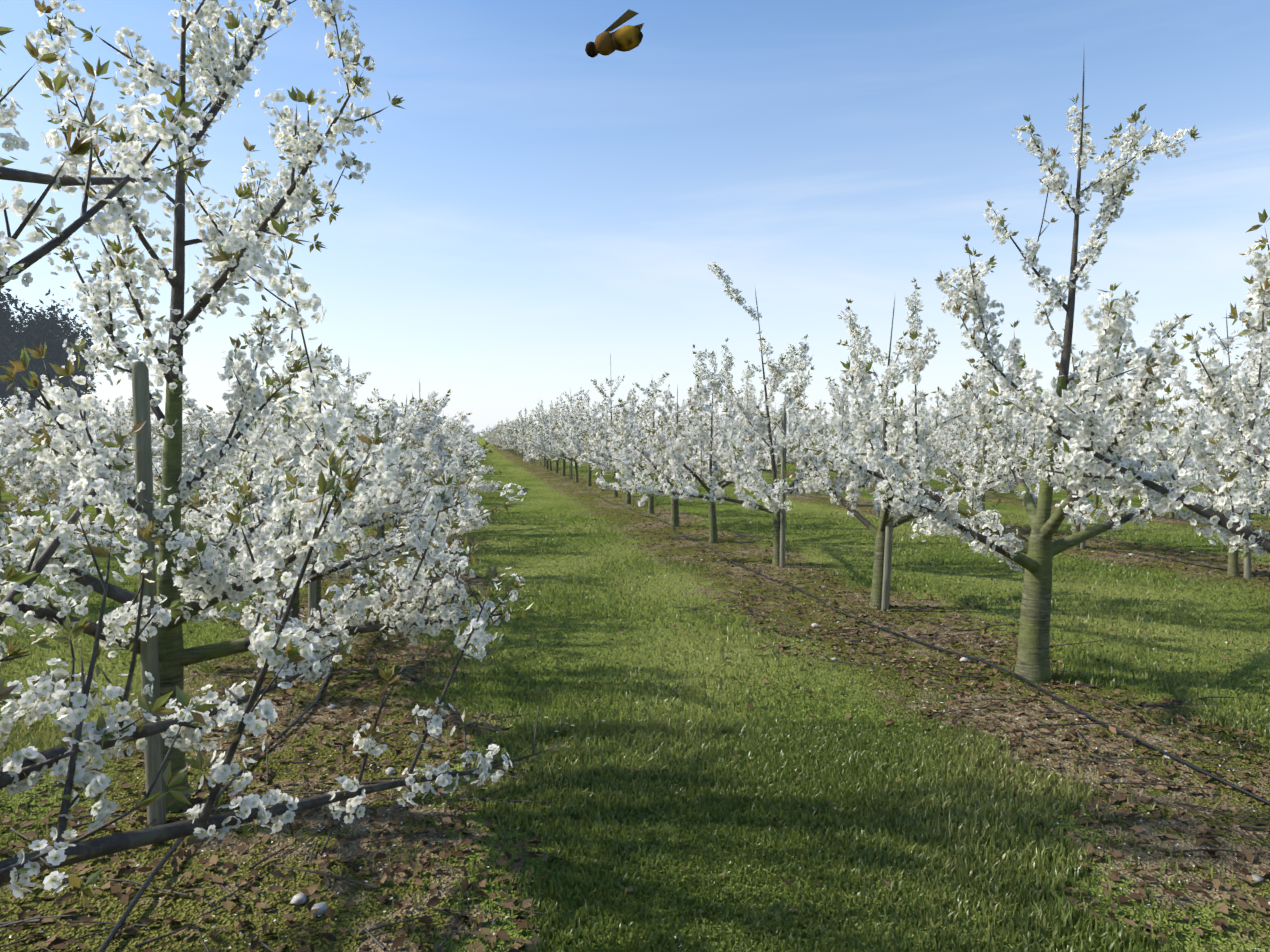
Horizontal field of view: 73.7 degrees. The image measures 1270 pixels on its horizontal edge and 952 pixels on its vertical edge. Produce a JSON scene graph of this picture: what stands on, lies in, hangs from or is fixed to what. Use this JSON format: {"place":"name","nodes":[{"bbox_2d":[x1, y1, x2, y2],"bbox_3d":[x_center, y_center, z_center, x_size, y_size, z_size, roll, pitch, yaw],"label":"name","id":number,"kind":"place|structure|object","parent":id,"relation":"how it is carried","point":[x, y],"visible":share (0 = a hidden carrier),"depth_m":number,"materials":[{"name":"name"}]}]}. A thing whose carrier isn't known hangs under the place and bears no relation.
{"place":"outdoors","nodes":[
{"label":"outdoors","id":0,"kind":"place"},
{"bbox_2d":[585,9,643,57],"bbox_3d":[-0.009,-0.180,0.350,0.026,0.012,0.014,-8,-12,20],"label":"honey bee","id":1,"kind":"object","parent":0,"point":[623,39],"visible":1,"depth_m":0.35,"materials":[{"name":"yellow"}]},
{"bbox_2d":[0,437,1269,951],"bbox_3d":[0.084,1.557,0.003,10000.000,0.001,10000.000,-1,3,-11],"label":"ground","id":2,"kind":"structure","parent":0,"point":[550,493],"depth_m":4.85,"materials":[{"name":"green plant"}]},
{"bbox_2d":[0,323,31,405],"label":"woodland tree","id":3,"kind":"object","parent":2,"relation":"on","point":[2,383],"visible":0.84,"depth_m":83.61,"materials":[{"name":"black plant"}]},
{"bbox_2d":[0,285,40,407],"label":"woodland tree","id":4,"kind":"object","parent":2,"relation":"on","point":[9,331],"visible":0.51,"depth_m":92.44,"materials":[{"name":"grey plant"}]},
{"bbox_2d":[0,427,41,502],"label":"cherry tree","id":5,"kind":"object","parent":2,"relation":"on","point":[8,436],"visible":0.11,"depth_m":19.79,"materials":[{"name":"white plant"}]},
{"bbox_2d":[0,407,53,484],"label":"cherry tree","id":6,"kind":"object","parent":2,"relation":"on","point":[9,452],"visible":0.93,"depth_m":7.71,"materials":[{"name":"white plant"}]},
{"bbox_2d":[0,413,88,525],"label":"cherry tree","id":7,"kind":"object","parent":2,"relation":"on","point":[25,498],"visible":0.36,"depth_m":10.80,"materials":[{"name":"white plant"}]},
{"bbox_2d":[1,306,95,422],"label":"woodland tree","id":8,"kind":"object","parent":2,"relation":"on","point":[56,353],"visible":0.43,"depth_m":101.01,"materials":[{"name":"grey plant"}]},
{"bbox_2d":[1,286,103,418],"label":"woodland tree","id":9,"kind":"object","parent":2,"relation":"on","point":[67,328],"visible":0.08,"depth_m":105.97,"materials":[{"name":"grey plant"}]},
{"bbox_2d":[0,375,128,545],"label":"cherry tree","id":10,"kind":"object","parent":2,"relation":"on","point":[29,477],"visible":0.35,"depth_m":11.20,"materials":[{"name":"white plant"}]},
{"bbox_2d":[31,410,132,463],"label":"cherry tree","id":11,"kind":"object","parent":2,"relation":"on","point":[112,417],"visible":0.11,"depth_m":24.26,"materials":[{"name":"white plant"}]},
{"bbox_2d":[15,383,182,531],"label":"cherry tree","id":12,"kind":"object","parent":2,"relation":"on","point":[125,481],"visible":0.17,"depth_m":13.81,"materials":[{"name":"white plant"}]},
{"bbox_2d":[15,403,203,521],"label":"cherry tree","id":13,"kind":"object","parent":2,"relation":"on","point":[129,411],"visible":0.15,"depth_m":15.35,"materials":[{"name":"white plant"}]},
{"bbox_2d":[108,395,185,463],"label":"cherry tree","id":14,"kind":"object","parent":2,"relation":"on","point":[121,405],"visible":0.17,"depth_m":26.14,"materials":[{"name":"white plant"}]},
{"bbox_2d":[132,360,166,826],"bbox_3d":[-1.949,0.482,3.426,0.101,1.880,0.213,-1,3,-14],"label":"support post","id":15,"kind":"object","parent":2,"relation":"on","point":[153,749],"visible":0.6,"depth_m":3.33,"materials":[{"name":"grey wood"}]},
{"bbox_2d":[126,414,264,503],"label":"cherry tree","id":16,"kind":"object","parent":2,"relation":"on","point":[202,444],"visible":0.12,"depth_m":19.25,"materials":[{"name":"white plant"}]},
{"bbox_2d":[182,438,229,507],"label":"cherry tree","id":17,"kind":"object","parent":2,"relation":"on","point":[200,487],"visible":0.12,"depth_m":17.90,"materials":[{"name":"white plant"}]},
{"bbox_2d":[183,410,231,458],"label":"cherry tree","id":18,"kind":"object","parent":2,"relation":"on","point":[196,434],"visible":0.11,"depth_m":33.67,"materials":[{"name":"white plant"}]},
{"bbox_2d":[192,426,254,490],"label":"cherry tree","id":19,"kind":"object","parent":2,"relation":"on","point":[224,436],"visible":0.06,"depth_m":21.21,"materials":[{"name":"white plant"}]},
{"bbox_2d":[98,531,402,951],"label":"drip hose","id":20,"kind":"object","parent":2,"relation":"on","point":[123,918],"visible":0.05,"depth_m":3.05,"materials":[{"name":"black plastic"}]},
{"bbox_2d":[0,0,537,812],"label":"cherry tree","id":21,"kind":"object","parent":2,"relation":"on","point":[236,252],"visible":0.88,"depth_m":3.48,"materials":[{"name":"white plant"}]},
{"bbox_2d":[36,318,531,670],"bbox_3d":[-2.090,0.133,5.567,3.160,2.381,2.758,2,3,38],"label":"cherry tree","id":22,"kind":"object","parent":2,"relation":"on","point":[473,519],"visible":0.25,"depth_m":5.35,"materials":[{"name":"white plant"}]},
{"bbox_2d":[0,26,569,910],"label":"cherry tree","id":23,"kind":"object","parent":2,"relation":"on","point":[280,644],"visible":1,"depth_m":2.23,"materials":[{"name":"white plant"}]},
{"bbox_2d":[280,400,291,677],"bbox_3d":[-2.272,0.395,5.537,0.101,1.897,0.215,0,2,-13],"label":"support post","id":24,"kind":"object","parent":2,"relation":"on","point":[287,599],"visible":0.05,"depth_m":5.46,"materials":[{"name":"grey wood"}]},
{"bbox_2d":[154,351,460,618],"bbox_3d":[-2.615,0.120,6.846,2.664,2.285,2.348,3,4,44],"label":"cherry tree","id":25,"kind":"object","parent":2,"relation":"on","point":[365,502],"visible":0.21,"depth_m":7.04,"materials":[{"name":"white plant"}]},
{"bbox_2d":[308,403,316,621],"bbox_3d":[-2.704,0.310,7.116,0.101,1.876,0.210,0,2,-15],"label":"support post","id":26,"kind":"object","parent":2,"relation":"on","point":[312,595],"visible":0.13,"depth_m":7.05,"materials":[{"name":"grey wood"}]},
{"bbox_2d":[202,355,487,576],"bbox_3d":[-3.067,-0.104,9.313,2.622,2.512,3.187,-3,5,-40],"label":"cherry tree","id":27,"kind":"object","parent":2,"relation":"on","point":[418,484],"visible":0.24,"depth_m":9.28,"materials":[{"name":"white plant"}]},
{"bbox_2d":[348,411,356,579],"bbox_3d":[-3.083,0.211,9.237,0.101,1.879,0.213,-1,5,-13],"label":"support post","id":28,"kind":"object","parent":2,"relation":"on","point":[353,572],"visible":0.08,"depth_m":9.19,"materials":[{"name":"grey wood"}]},
{"bbox_2d":[374,415,380,550],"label":"support post","id":29,"kind":"object","parent":2,"relation":"on","point":[376,417],"visible":0.14,"depth_m":11.32,"materials":[{"name":"grey wood"}]},
{"bbox_2d":[391,418,395,535],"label":"support post","id":30,"kind":"object","parent":2,"relation":"on","point":[395,500],"visible":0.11,"depth_m":13.21,"materials":[{"name":"grey wood"}]},
{"bbox_2d":[343,401,465,488],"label":"cherry tree","id":31,"kind":"object","parent":2,"relation":"on","point":[419,443],"visible":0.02,"depth_m":17.55,"materials":[{"name":"white plant"}]},
{"bbox_2d":[318,403,505,548],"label":"cherry tree","id":32,"kind":"object","parent":2,"relation":"on","point":[406,428],"visible":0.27,"depth_m":11.43,"materials":[{"name":"white plant"}]},
{"bbox_2d":[333,402,504,519],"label":"cherry tree","id":33,"kind":"object","parent":2,"relation":"on","point":[463,479],"visible":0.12,"depth_m":15.24,"materials":[{"name":"white plant"}]},
{"bbox_2d":[342,388,500,535],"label":"cherry tree","id":34,"kind":"object","parent":2,"relation":"on","point":[393,410],"visible":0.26,"depth_m":13.40,"materials":[{"name":"white plant"}]},
{"bbox_2d":[399,393,483,495],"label":"cherry tree","id":35,"kind":"object","parent":2,"relation":"on","point":[434,437],"visible":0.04,"depth_m":19.54,"materials":[{"name":"white plant"}]},
{"bbox_2d":[410,379,478,493],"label":"cherry tree","id":36,"kind":"object","parent":2,"relation":"on","point":[437,429],"visible":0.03,"depth_m":23.20,"materials":[{"name":"white plant"}]},
{"bbox_2d":[410,399,480,495],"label":"cherry tree","id":37,"kind":"object","parent":2,"relation":"on","point":[431,430],"visible":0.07,"depth_m":21.31,"materials":[{"name":"white plant"}]},
{"bbox_2d":[423,411,485,452],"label":"cherry tree","id":38,"kind":"object","parent":2,"relation":"on","point":[470,435],"visible":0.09,"depth_m":27.24,"materials":[{"name":"white plant"}]},
{"bbox_2d":[505,408,536,454],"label":"cherry tree","id":39,"kind":"object","parent":2,"relation":"on","point":[509,431],"visible":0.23,"depth_m":57.02,"materials":[{"name":"white plant"}]},
{"bbox_2d":[508,423,542,462],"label":"cherry tree","id":40,"kind":"object","parent":2,"relation":"on","point":[513,432],"visible":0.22,"depth_m":49.75,"materials":[{"name":"white plant"}]},
{"bbox_2d":[510,432,541,461],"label":"cherry tree","id":41,"kind":"object","parent":2,"relation":"on","point":[514,448],"visible":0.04,"depth_m":52.18,"materials":[{"name":"white plant"}]},
{"bbox_2d":[501,400,552,466],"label":"cherry tree","id":42,"kind":"object","parent":2,"relation":"on","point":[537,417],"visible":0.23,"depth_m":42.90,"materials":[{"name":"white plant"}]},
{"bbox_2d":[514,409,547,465],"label":"cherry tree","id":43,"kind":"object","parent":2,"relation":"on","point":[538,430],"visible":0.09,"depth_m":45.43,"materials":[{"name":"white plant"}]},
{"bbox_2d":[515,404,557,470],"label":"cherry tree","id":44,"kind":"object","parent":2,"relation":"on","point":[545,437],"visible":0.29,"depth_m":38.37,"materials":[{"name":"white plant"}]},
{"bbox_2d":[518,418,584,472],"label":"cherry tree","id":45,"kind":"object","parent":2,"relation":"on","point":[538,458],"visible":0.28,"depth_m":36.04,"materials":[{"name":"white plant"}]},
{"bbox_2d":[521,409,583,468],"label":"cherry tree","id":46,"kind":"object","parent":2,"relation":"on","point":[539,454],"visible":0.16,"depth_m":40.61,"materials":[{"name":"white plant"}]},
{"bbox_2d":[527,412,600,475],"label":"cherry tree","id":47,"kind":"object","parent":2,"relation":"on","point":[554,418],"visible":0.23,"depth_m":33.69,"materials":[{"name":"white plant"}]},
{"bbox_2d":[528,387,606,481],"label":"cherry tree","id":48,"kind":"object","parent":2,"relation":"on","point":[555,429],"visible":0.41,"depth_m":28.71,"materials":[{"name":"white plant"}]},
{"bbox_2d":[524,394,610,478],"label":"cherry tree","id":49,"kind":"object","parent":2,"relation":"on","point":[543,449],"visible":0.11,"depth_m":31.35,"materials":[{"name":"white plant"}]},
{"bbox_2d":[539,390,617,485],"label":"cherry tree","id":50,"kind":"object","parent":2,"relation":"on","point":[545,431],"visible":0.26,"depth_m":26.65,"materials":[{"name":"white plant"}]},
{"bbox_2d":[557,401,658,490],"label":"cherry tree","id":51,"kind":"object","parent":2,"relation":"on","point":[586,412],"visible":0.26,"depth_m":24.58,"materials":[{"name":"white plant"}]},
{"bbox_2d":[559,353,682,496],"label":"cherry tree","id":52,"kind":"object","parent":2,"relation":"on","point":[597,439],"visible":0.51,"depth_m":21.87,"materials":[{"name":"white plant"}]},
{"bbox_2d":[573,402,690,503],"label":"cherry tree","id":53,"kind":"object","parent":2,"relation":"on","point":[596,460],"visible":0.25,"depth_m":19.61,"materials":[{"name":"white plant"}]},
{"bbox_2d":[0,509,1269,951],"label":"leaf litter","id":54,"kind":"object","parent":2,"relation":"on","point":[464,883],"visible":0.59,"depth_m":3.81,"materials":[{"name":"brown plant"}]},
{"bbox_2d":[0,522,1269,951],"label":"fallen twigs","id":55,"kind":"object","parent":2,"relation":"on","point":[484,798],"visible":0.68,"depth_m":3.98,"materials":[{"name":"brown wood"}]},
{"bbox_2d":[588,372,727,513],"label":"cherry tree","id":56,"kind":"object","parent":2,"relation":"on","point":[651,397],"visible":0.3,"depth_m":17.01,"materials":[{"name":"white plant"}]},
{"bbox_2d":[638,402,690,463],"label":"cherry tree","id":57,"kind":"object","parent":2,"relation":"on","point":[669,415],"visible":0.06,"depth_m":35.19,"materials":[{"name":"white plant"}]},
{"bbox_2d":[118,567,1218,738],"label":"daisies","id":58,"kind":"object","parent":2,"relation":"on","point":[605,720],"visible":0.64,"depth_m":4.92,"materials":[{"name":"white plant"}]},
{"bbox_2d":[605,378,761,526],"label":"cherry tree","id":59,"kind":"object","parent":2,"relation":"on","point":[639,451],"visible":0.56,"depth_m":14.39,"materials":[{"name":"white plant"}]},
{"bbox_2d":[662,400,744,457],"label":"cherry tree","id":60,"kind":"object","parent":2,"relation":"on","point":[683,418],"visible":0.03,"depth_m":33.18,"materials":[{"name":"white plant"}]},
{"bbox_2d":[590,350,820,542],"bbox_3d":[0.911,-0.443,12.528,3.074,2.893,2.508,3,3,44],"label":"cherry tree","id":61,"kind":"object","parent":2,"relation":"on","point":[715,438],"visible":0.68,"depth_m":12.38,"materials":[{"name":"white plant"}]},
{"bbox_2d":[686,405,760,482],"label":"cherry tree","id":62,"kind":"object","parent":2,"relation":"on","point":[725,432],"visible":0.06,"depth_m":28.17,"materials":[{"name":"white plant"}]},
{"bbox_2d":[185,533,1269,915],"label":"flint stones","id":63,"kind":"object","parent":2,"relation":"on","point":[301,899],"visible":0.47,"depth_m":2.97,"materials":[{"name":"white stone"}]},
{"bbox_2d":[728,390,802,476],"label":"cherry tree","id":64,"kind":"object","parent":2,"relation":"on","point":[761,397],"visible":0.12,"depth_m":26.19,"materials":[{"name":"white plant"}]},
{"bbox_2d":[611,261,931,565],"bbox_3d":[1.512,-0.729,10.223,3.074,3.685,3.550,-2,4,-25],"label":"cherry tree","id":65,"kind":"object","parent":2,"relation":"on","point":[770,497],"visible":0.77,"depth_m":10.17,"materials":[{"name":"white plant"}]},
{"bbox_2d":[740,402,820,472],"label":"cherry tree","id":66,"kind":"object","parent":2,"relation":"on","point":[759,444],"visible":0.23,"depth_m":23.59,"materials":[{"name":"white plant"}]},
{"bbox_2d":[777,412,786,567],"bbox_3d":[1.752,0.170,10.130,0.101,1.876,0.210,0,2,-8],"label":"support post","id":67,"kind":"object","parent":2,"relation":"on","point":[782,512],"visible":0.72,"depth_m":10.04,"materials":[{"name":"grey wood"}]},
{"bbox_2d":[765,395,839,473],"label":"cherry tree","id":68,"kind":"object","parent":2,"relation":"on","point":[799,409],"visible":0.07,"depth_m":34.73,"materials":[{"name":"white plant"}]},
{"bbox_2d":[780,400,837,461],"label":"cherry tree","id":69,"kind":"object","parent":2,"relation":"on","point":[819,411],"visible":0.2,"depth_m":32.32,"materials":[{"name":"white plant"}]},
{"bbox_2d":[773,375,866,505],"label":"cherry tree","id":70,"kind":"object","parent":2,"relation":"on","point":[834,393],"visible":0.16,"depth_m":18.82,"materials":[{"name":"white plant"}]},
{"bbox_2d":[819,415,889,451],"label":"cherry tree","id":71,"kind":"object","parent":2,"relation":"on","point":[829,428],"visible":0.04,"depth_m":30.98,"materials":[{"name":"white plant"}]},
{"bbox_2d":[821,396,908,481],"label":"cherry tree","id":72,"kind":"object","parent":2,"relation":"on","point":[876,431],"visible":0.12,"depth_m":27.94,"materials":[{"name":"white plant"}]},
{"bbox_2d":[505,451,1269,804],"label":"drip hose","id":73,"kind":"object","parent":2,"relation":"on","point":[1001,669],"visible":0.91,"depth_m":5.21,"materials":[{"name":"black plastic"}]},
{"bbox_2d":[881,404,897,611],"bbox_3d":[2.265,0.298,7.618,0.101,1.897,0.215,2,2,-8],"label":"support post","id":74,"kind":"object","parent":2,"relation":"on","point":[887,567],"visible":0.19,"depth_m":7.54,"materials":[{"name":"grey wood"}]},
{"bbox_2d":[771,277,1066,608],"bbox_3d":[2.362,-0.306,7.527,1.875,3.088,2.355,-1,3,-19],"label":"cherry tree","id":75,"kind":"object","parent":2,"relation":"on","point":[893,418],"visible":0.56,"depth_m":7.67,"materials":[{"name":"white plant"}]},
{"bbox_2d":[908,406,968,476],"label":"cherry tree","id":76,"kind":"object","parent":2,"relation":"on","point":[931,441],"visible":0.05,"depth_m":25.37,"materials":[{"name":"white plant"}]},
{"bbox_2d":[909,384,993,483],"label":"cherry tree","id":77,"kind":"object","parent":2,"relation":"on","point":[944,449],"visible":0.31,"depth_m":22.98,"materials":[{"name":"white plant"}]},
{"bbox_2d":[685,461,1269,531],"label":"drip hose","id":78,"kind":"object","parent":2,"relation":"on","point":[1054,504],"visible":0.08,"depth_m":16.90,"materials":[{"name":"black plastic"}]},
{"bbox_2d":[903,376,1053,528],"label":"cherry tree","id":79,"kind":"object","parent":2,"relation":"on","point":[962,450],"visible":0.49,"depth_m":14.04,"materials":[{"name":"white plant"}]},
{"bbox_2d":[978,433,987,529],"bbox_3d":[5.779,-0.018,14.118,0.101,1.876,0.210,0,4,-9],"label":"support post","id":80,"kind":"object","parent":2,"relation":"on","point":[984,461],"visible":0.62,"depth_m":14.03,"materials":[{"name":"grey wood"}]},
{"bbox_2d":[720,479,1269,576],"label":"drip hose","id":81,"kind":"object","parent":2,"relation":"on","point":[1106,549],"visible":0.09,"depth_m":10.94,"materials":[{"name":"black plastic"}]},
{"bbox_2d":[958,370,1037,499],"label":"cherry tree","id":82,"kind":"object","parent":2,"relation":"on","point":[1014,430],"visible":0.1,"depth_m":20.50,"materials":[{"name":"white plant"}]},
{"bbox_2d":[967,412,1035,453],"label":"cherry tree","id":83,"kind":"object","parent":2,"relation":"on","point":[1001,417],"visible":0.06,"depth_m":29.05,"materials":[{"name":"white plant"}]},
{"bbox_2d":[811,59,1209,682],"bbox_3d":[2.467,-0.619,5.319,2.615,3.925,2.553,0,3,7],"label":"cherry tree","id":84,"kind":"object","parent":2,"relation":"on","point":[1039,549],"visible":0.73,"depth_m":5.13,"materials":[{"name":"white plant"}]},
{"bbox_2d":[988,376,1167,547],"bbox_3d":[6.478,-0.188,11.750,2.844,2.450,2.656,-1,3,-4],"label":"cherry tree","id":85,"kind":"object","parent":2,"relation":"on","point":[1063,485],"visible":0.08,"depth_m":11.64,"materials":[{"name":"white plant"}]},
{"bbox_2d":[1080,495,1085,548],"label":"support post","id":86,"kind":"object","parent":2,"relation":"on","point":[1082,545],"visible":0.12,"depth_m":11.71,"materials":[{"name":"grey wood"}]},
{"bbox_2d":[1026,403,1164,508],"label":"cherry tree","id":87,"kind":"object","parent":2,"relation":"on","point":[1096,496],"visible":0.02,"depth_m":18.18,"materials":[{"name":"white plant"}]},
{"bbox_2d":[984,209,1269,558],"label":"cherry tree","id":88,"kind":"object","parent":2,"relation":"on","point":[1216,392],"visible":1,"depth_m":3.40,"materials":[{"name":"white plant"}]},
{"bbox_2d":[1110,390,1216,481],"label":"cherry tree","id":89,"kind":"object","parent":2,"relation":"on","point":[1168,399],"visible":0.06,"depth_m":22.15,"materials":[{"name":"white plant"}]},
{"bbox_2d":[1126,424,1222,517],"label":"cherry tree","id":90,"kind":"object","parent":2,"relation":"on","point":[1171,514],"visible":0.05,"depth_m":16.14,"materials":[{"name":"white plant"}]},
{"bbox_2d":[1095,314,1269,576],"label":"cherry tree","id":91,"kind":"object","parent":2,"relation":"on","point":[1210,466],"visible":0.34,"depth_m":9.36,"materials":[{"name":"white plant"}]},
{"bbox_2d":[1183,404,1260,477],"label":"cherry tree","id":92,"kind":"object","parent":2,"relation":"on","point":[1211,415],"visible":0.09,"depth_m":26.43,"materials":[{"name":"white plant"}]},
{"bbox_2d":[1206,433,1269,496],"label":"cherry tree","id":93,"kind":"object","parent":2,"relation":"on","point":[1268,444],"visible":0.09,"depth_m":13.81,"materials":[{"name":"white plant"}]},
{"bbox_2d":[1212,394,1269,464],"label":"cherry tree","id":94,"kind":"object","parent":2,"relation":"on","point":[1266,431],"visible":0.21,"depth_m":24.64,"materials":[{"name":"white plant"}]},
{"bbox_2d":[1224,461,1269,515],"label":"cherry tree","id":95,"kind":"object","parent":2,"relation":"on","point":[1246,489],"visible":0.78,"depth_m":8.11,"materials":[{"name":"white plant"}]},
{"bbox_2d":[1243,411,1250,578],"bbox_3d":[6.694,0.210,9.335,0.101,1.880,0.213,-1,1,-8],"label":"support post","id":96,"kind":"object","parent":2,"relation":"on","point":[1247,567],"visible":0.28,"depth_m":9.25,"materials":[{"name":"grey wood"}]},
{"bbox_2d":[0,511,1269,951],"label":"grass","id":97,"kind":"structure","parent":0,"point":[770,769],"depth_m":3.75,"materials":[{"name":"green plant"}]},
{"bbox_2d":[0,0,1269,436],"label":"sky","id":98,"kind":"structure","parent":0,"point":[536,209],"materials":[{"name":"blue"}]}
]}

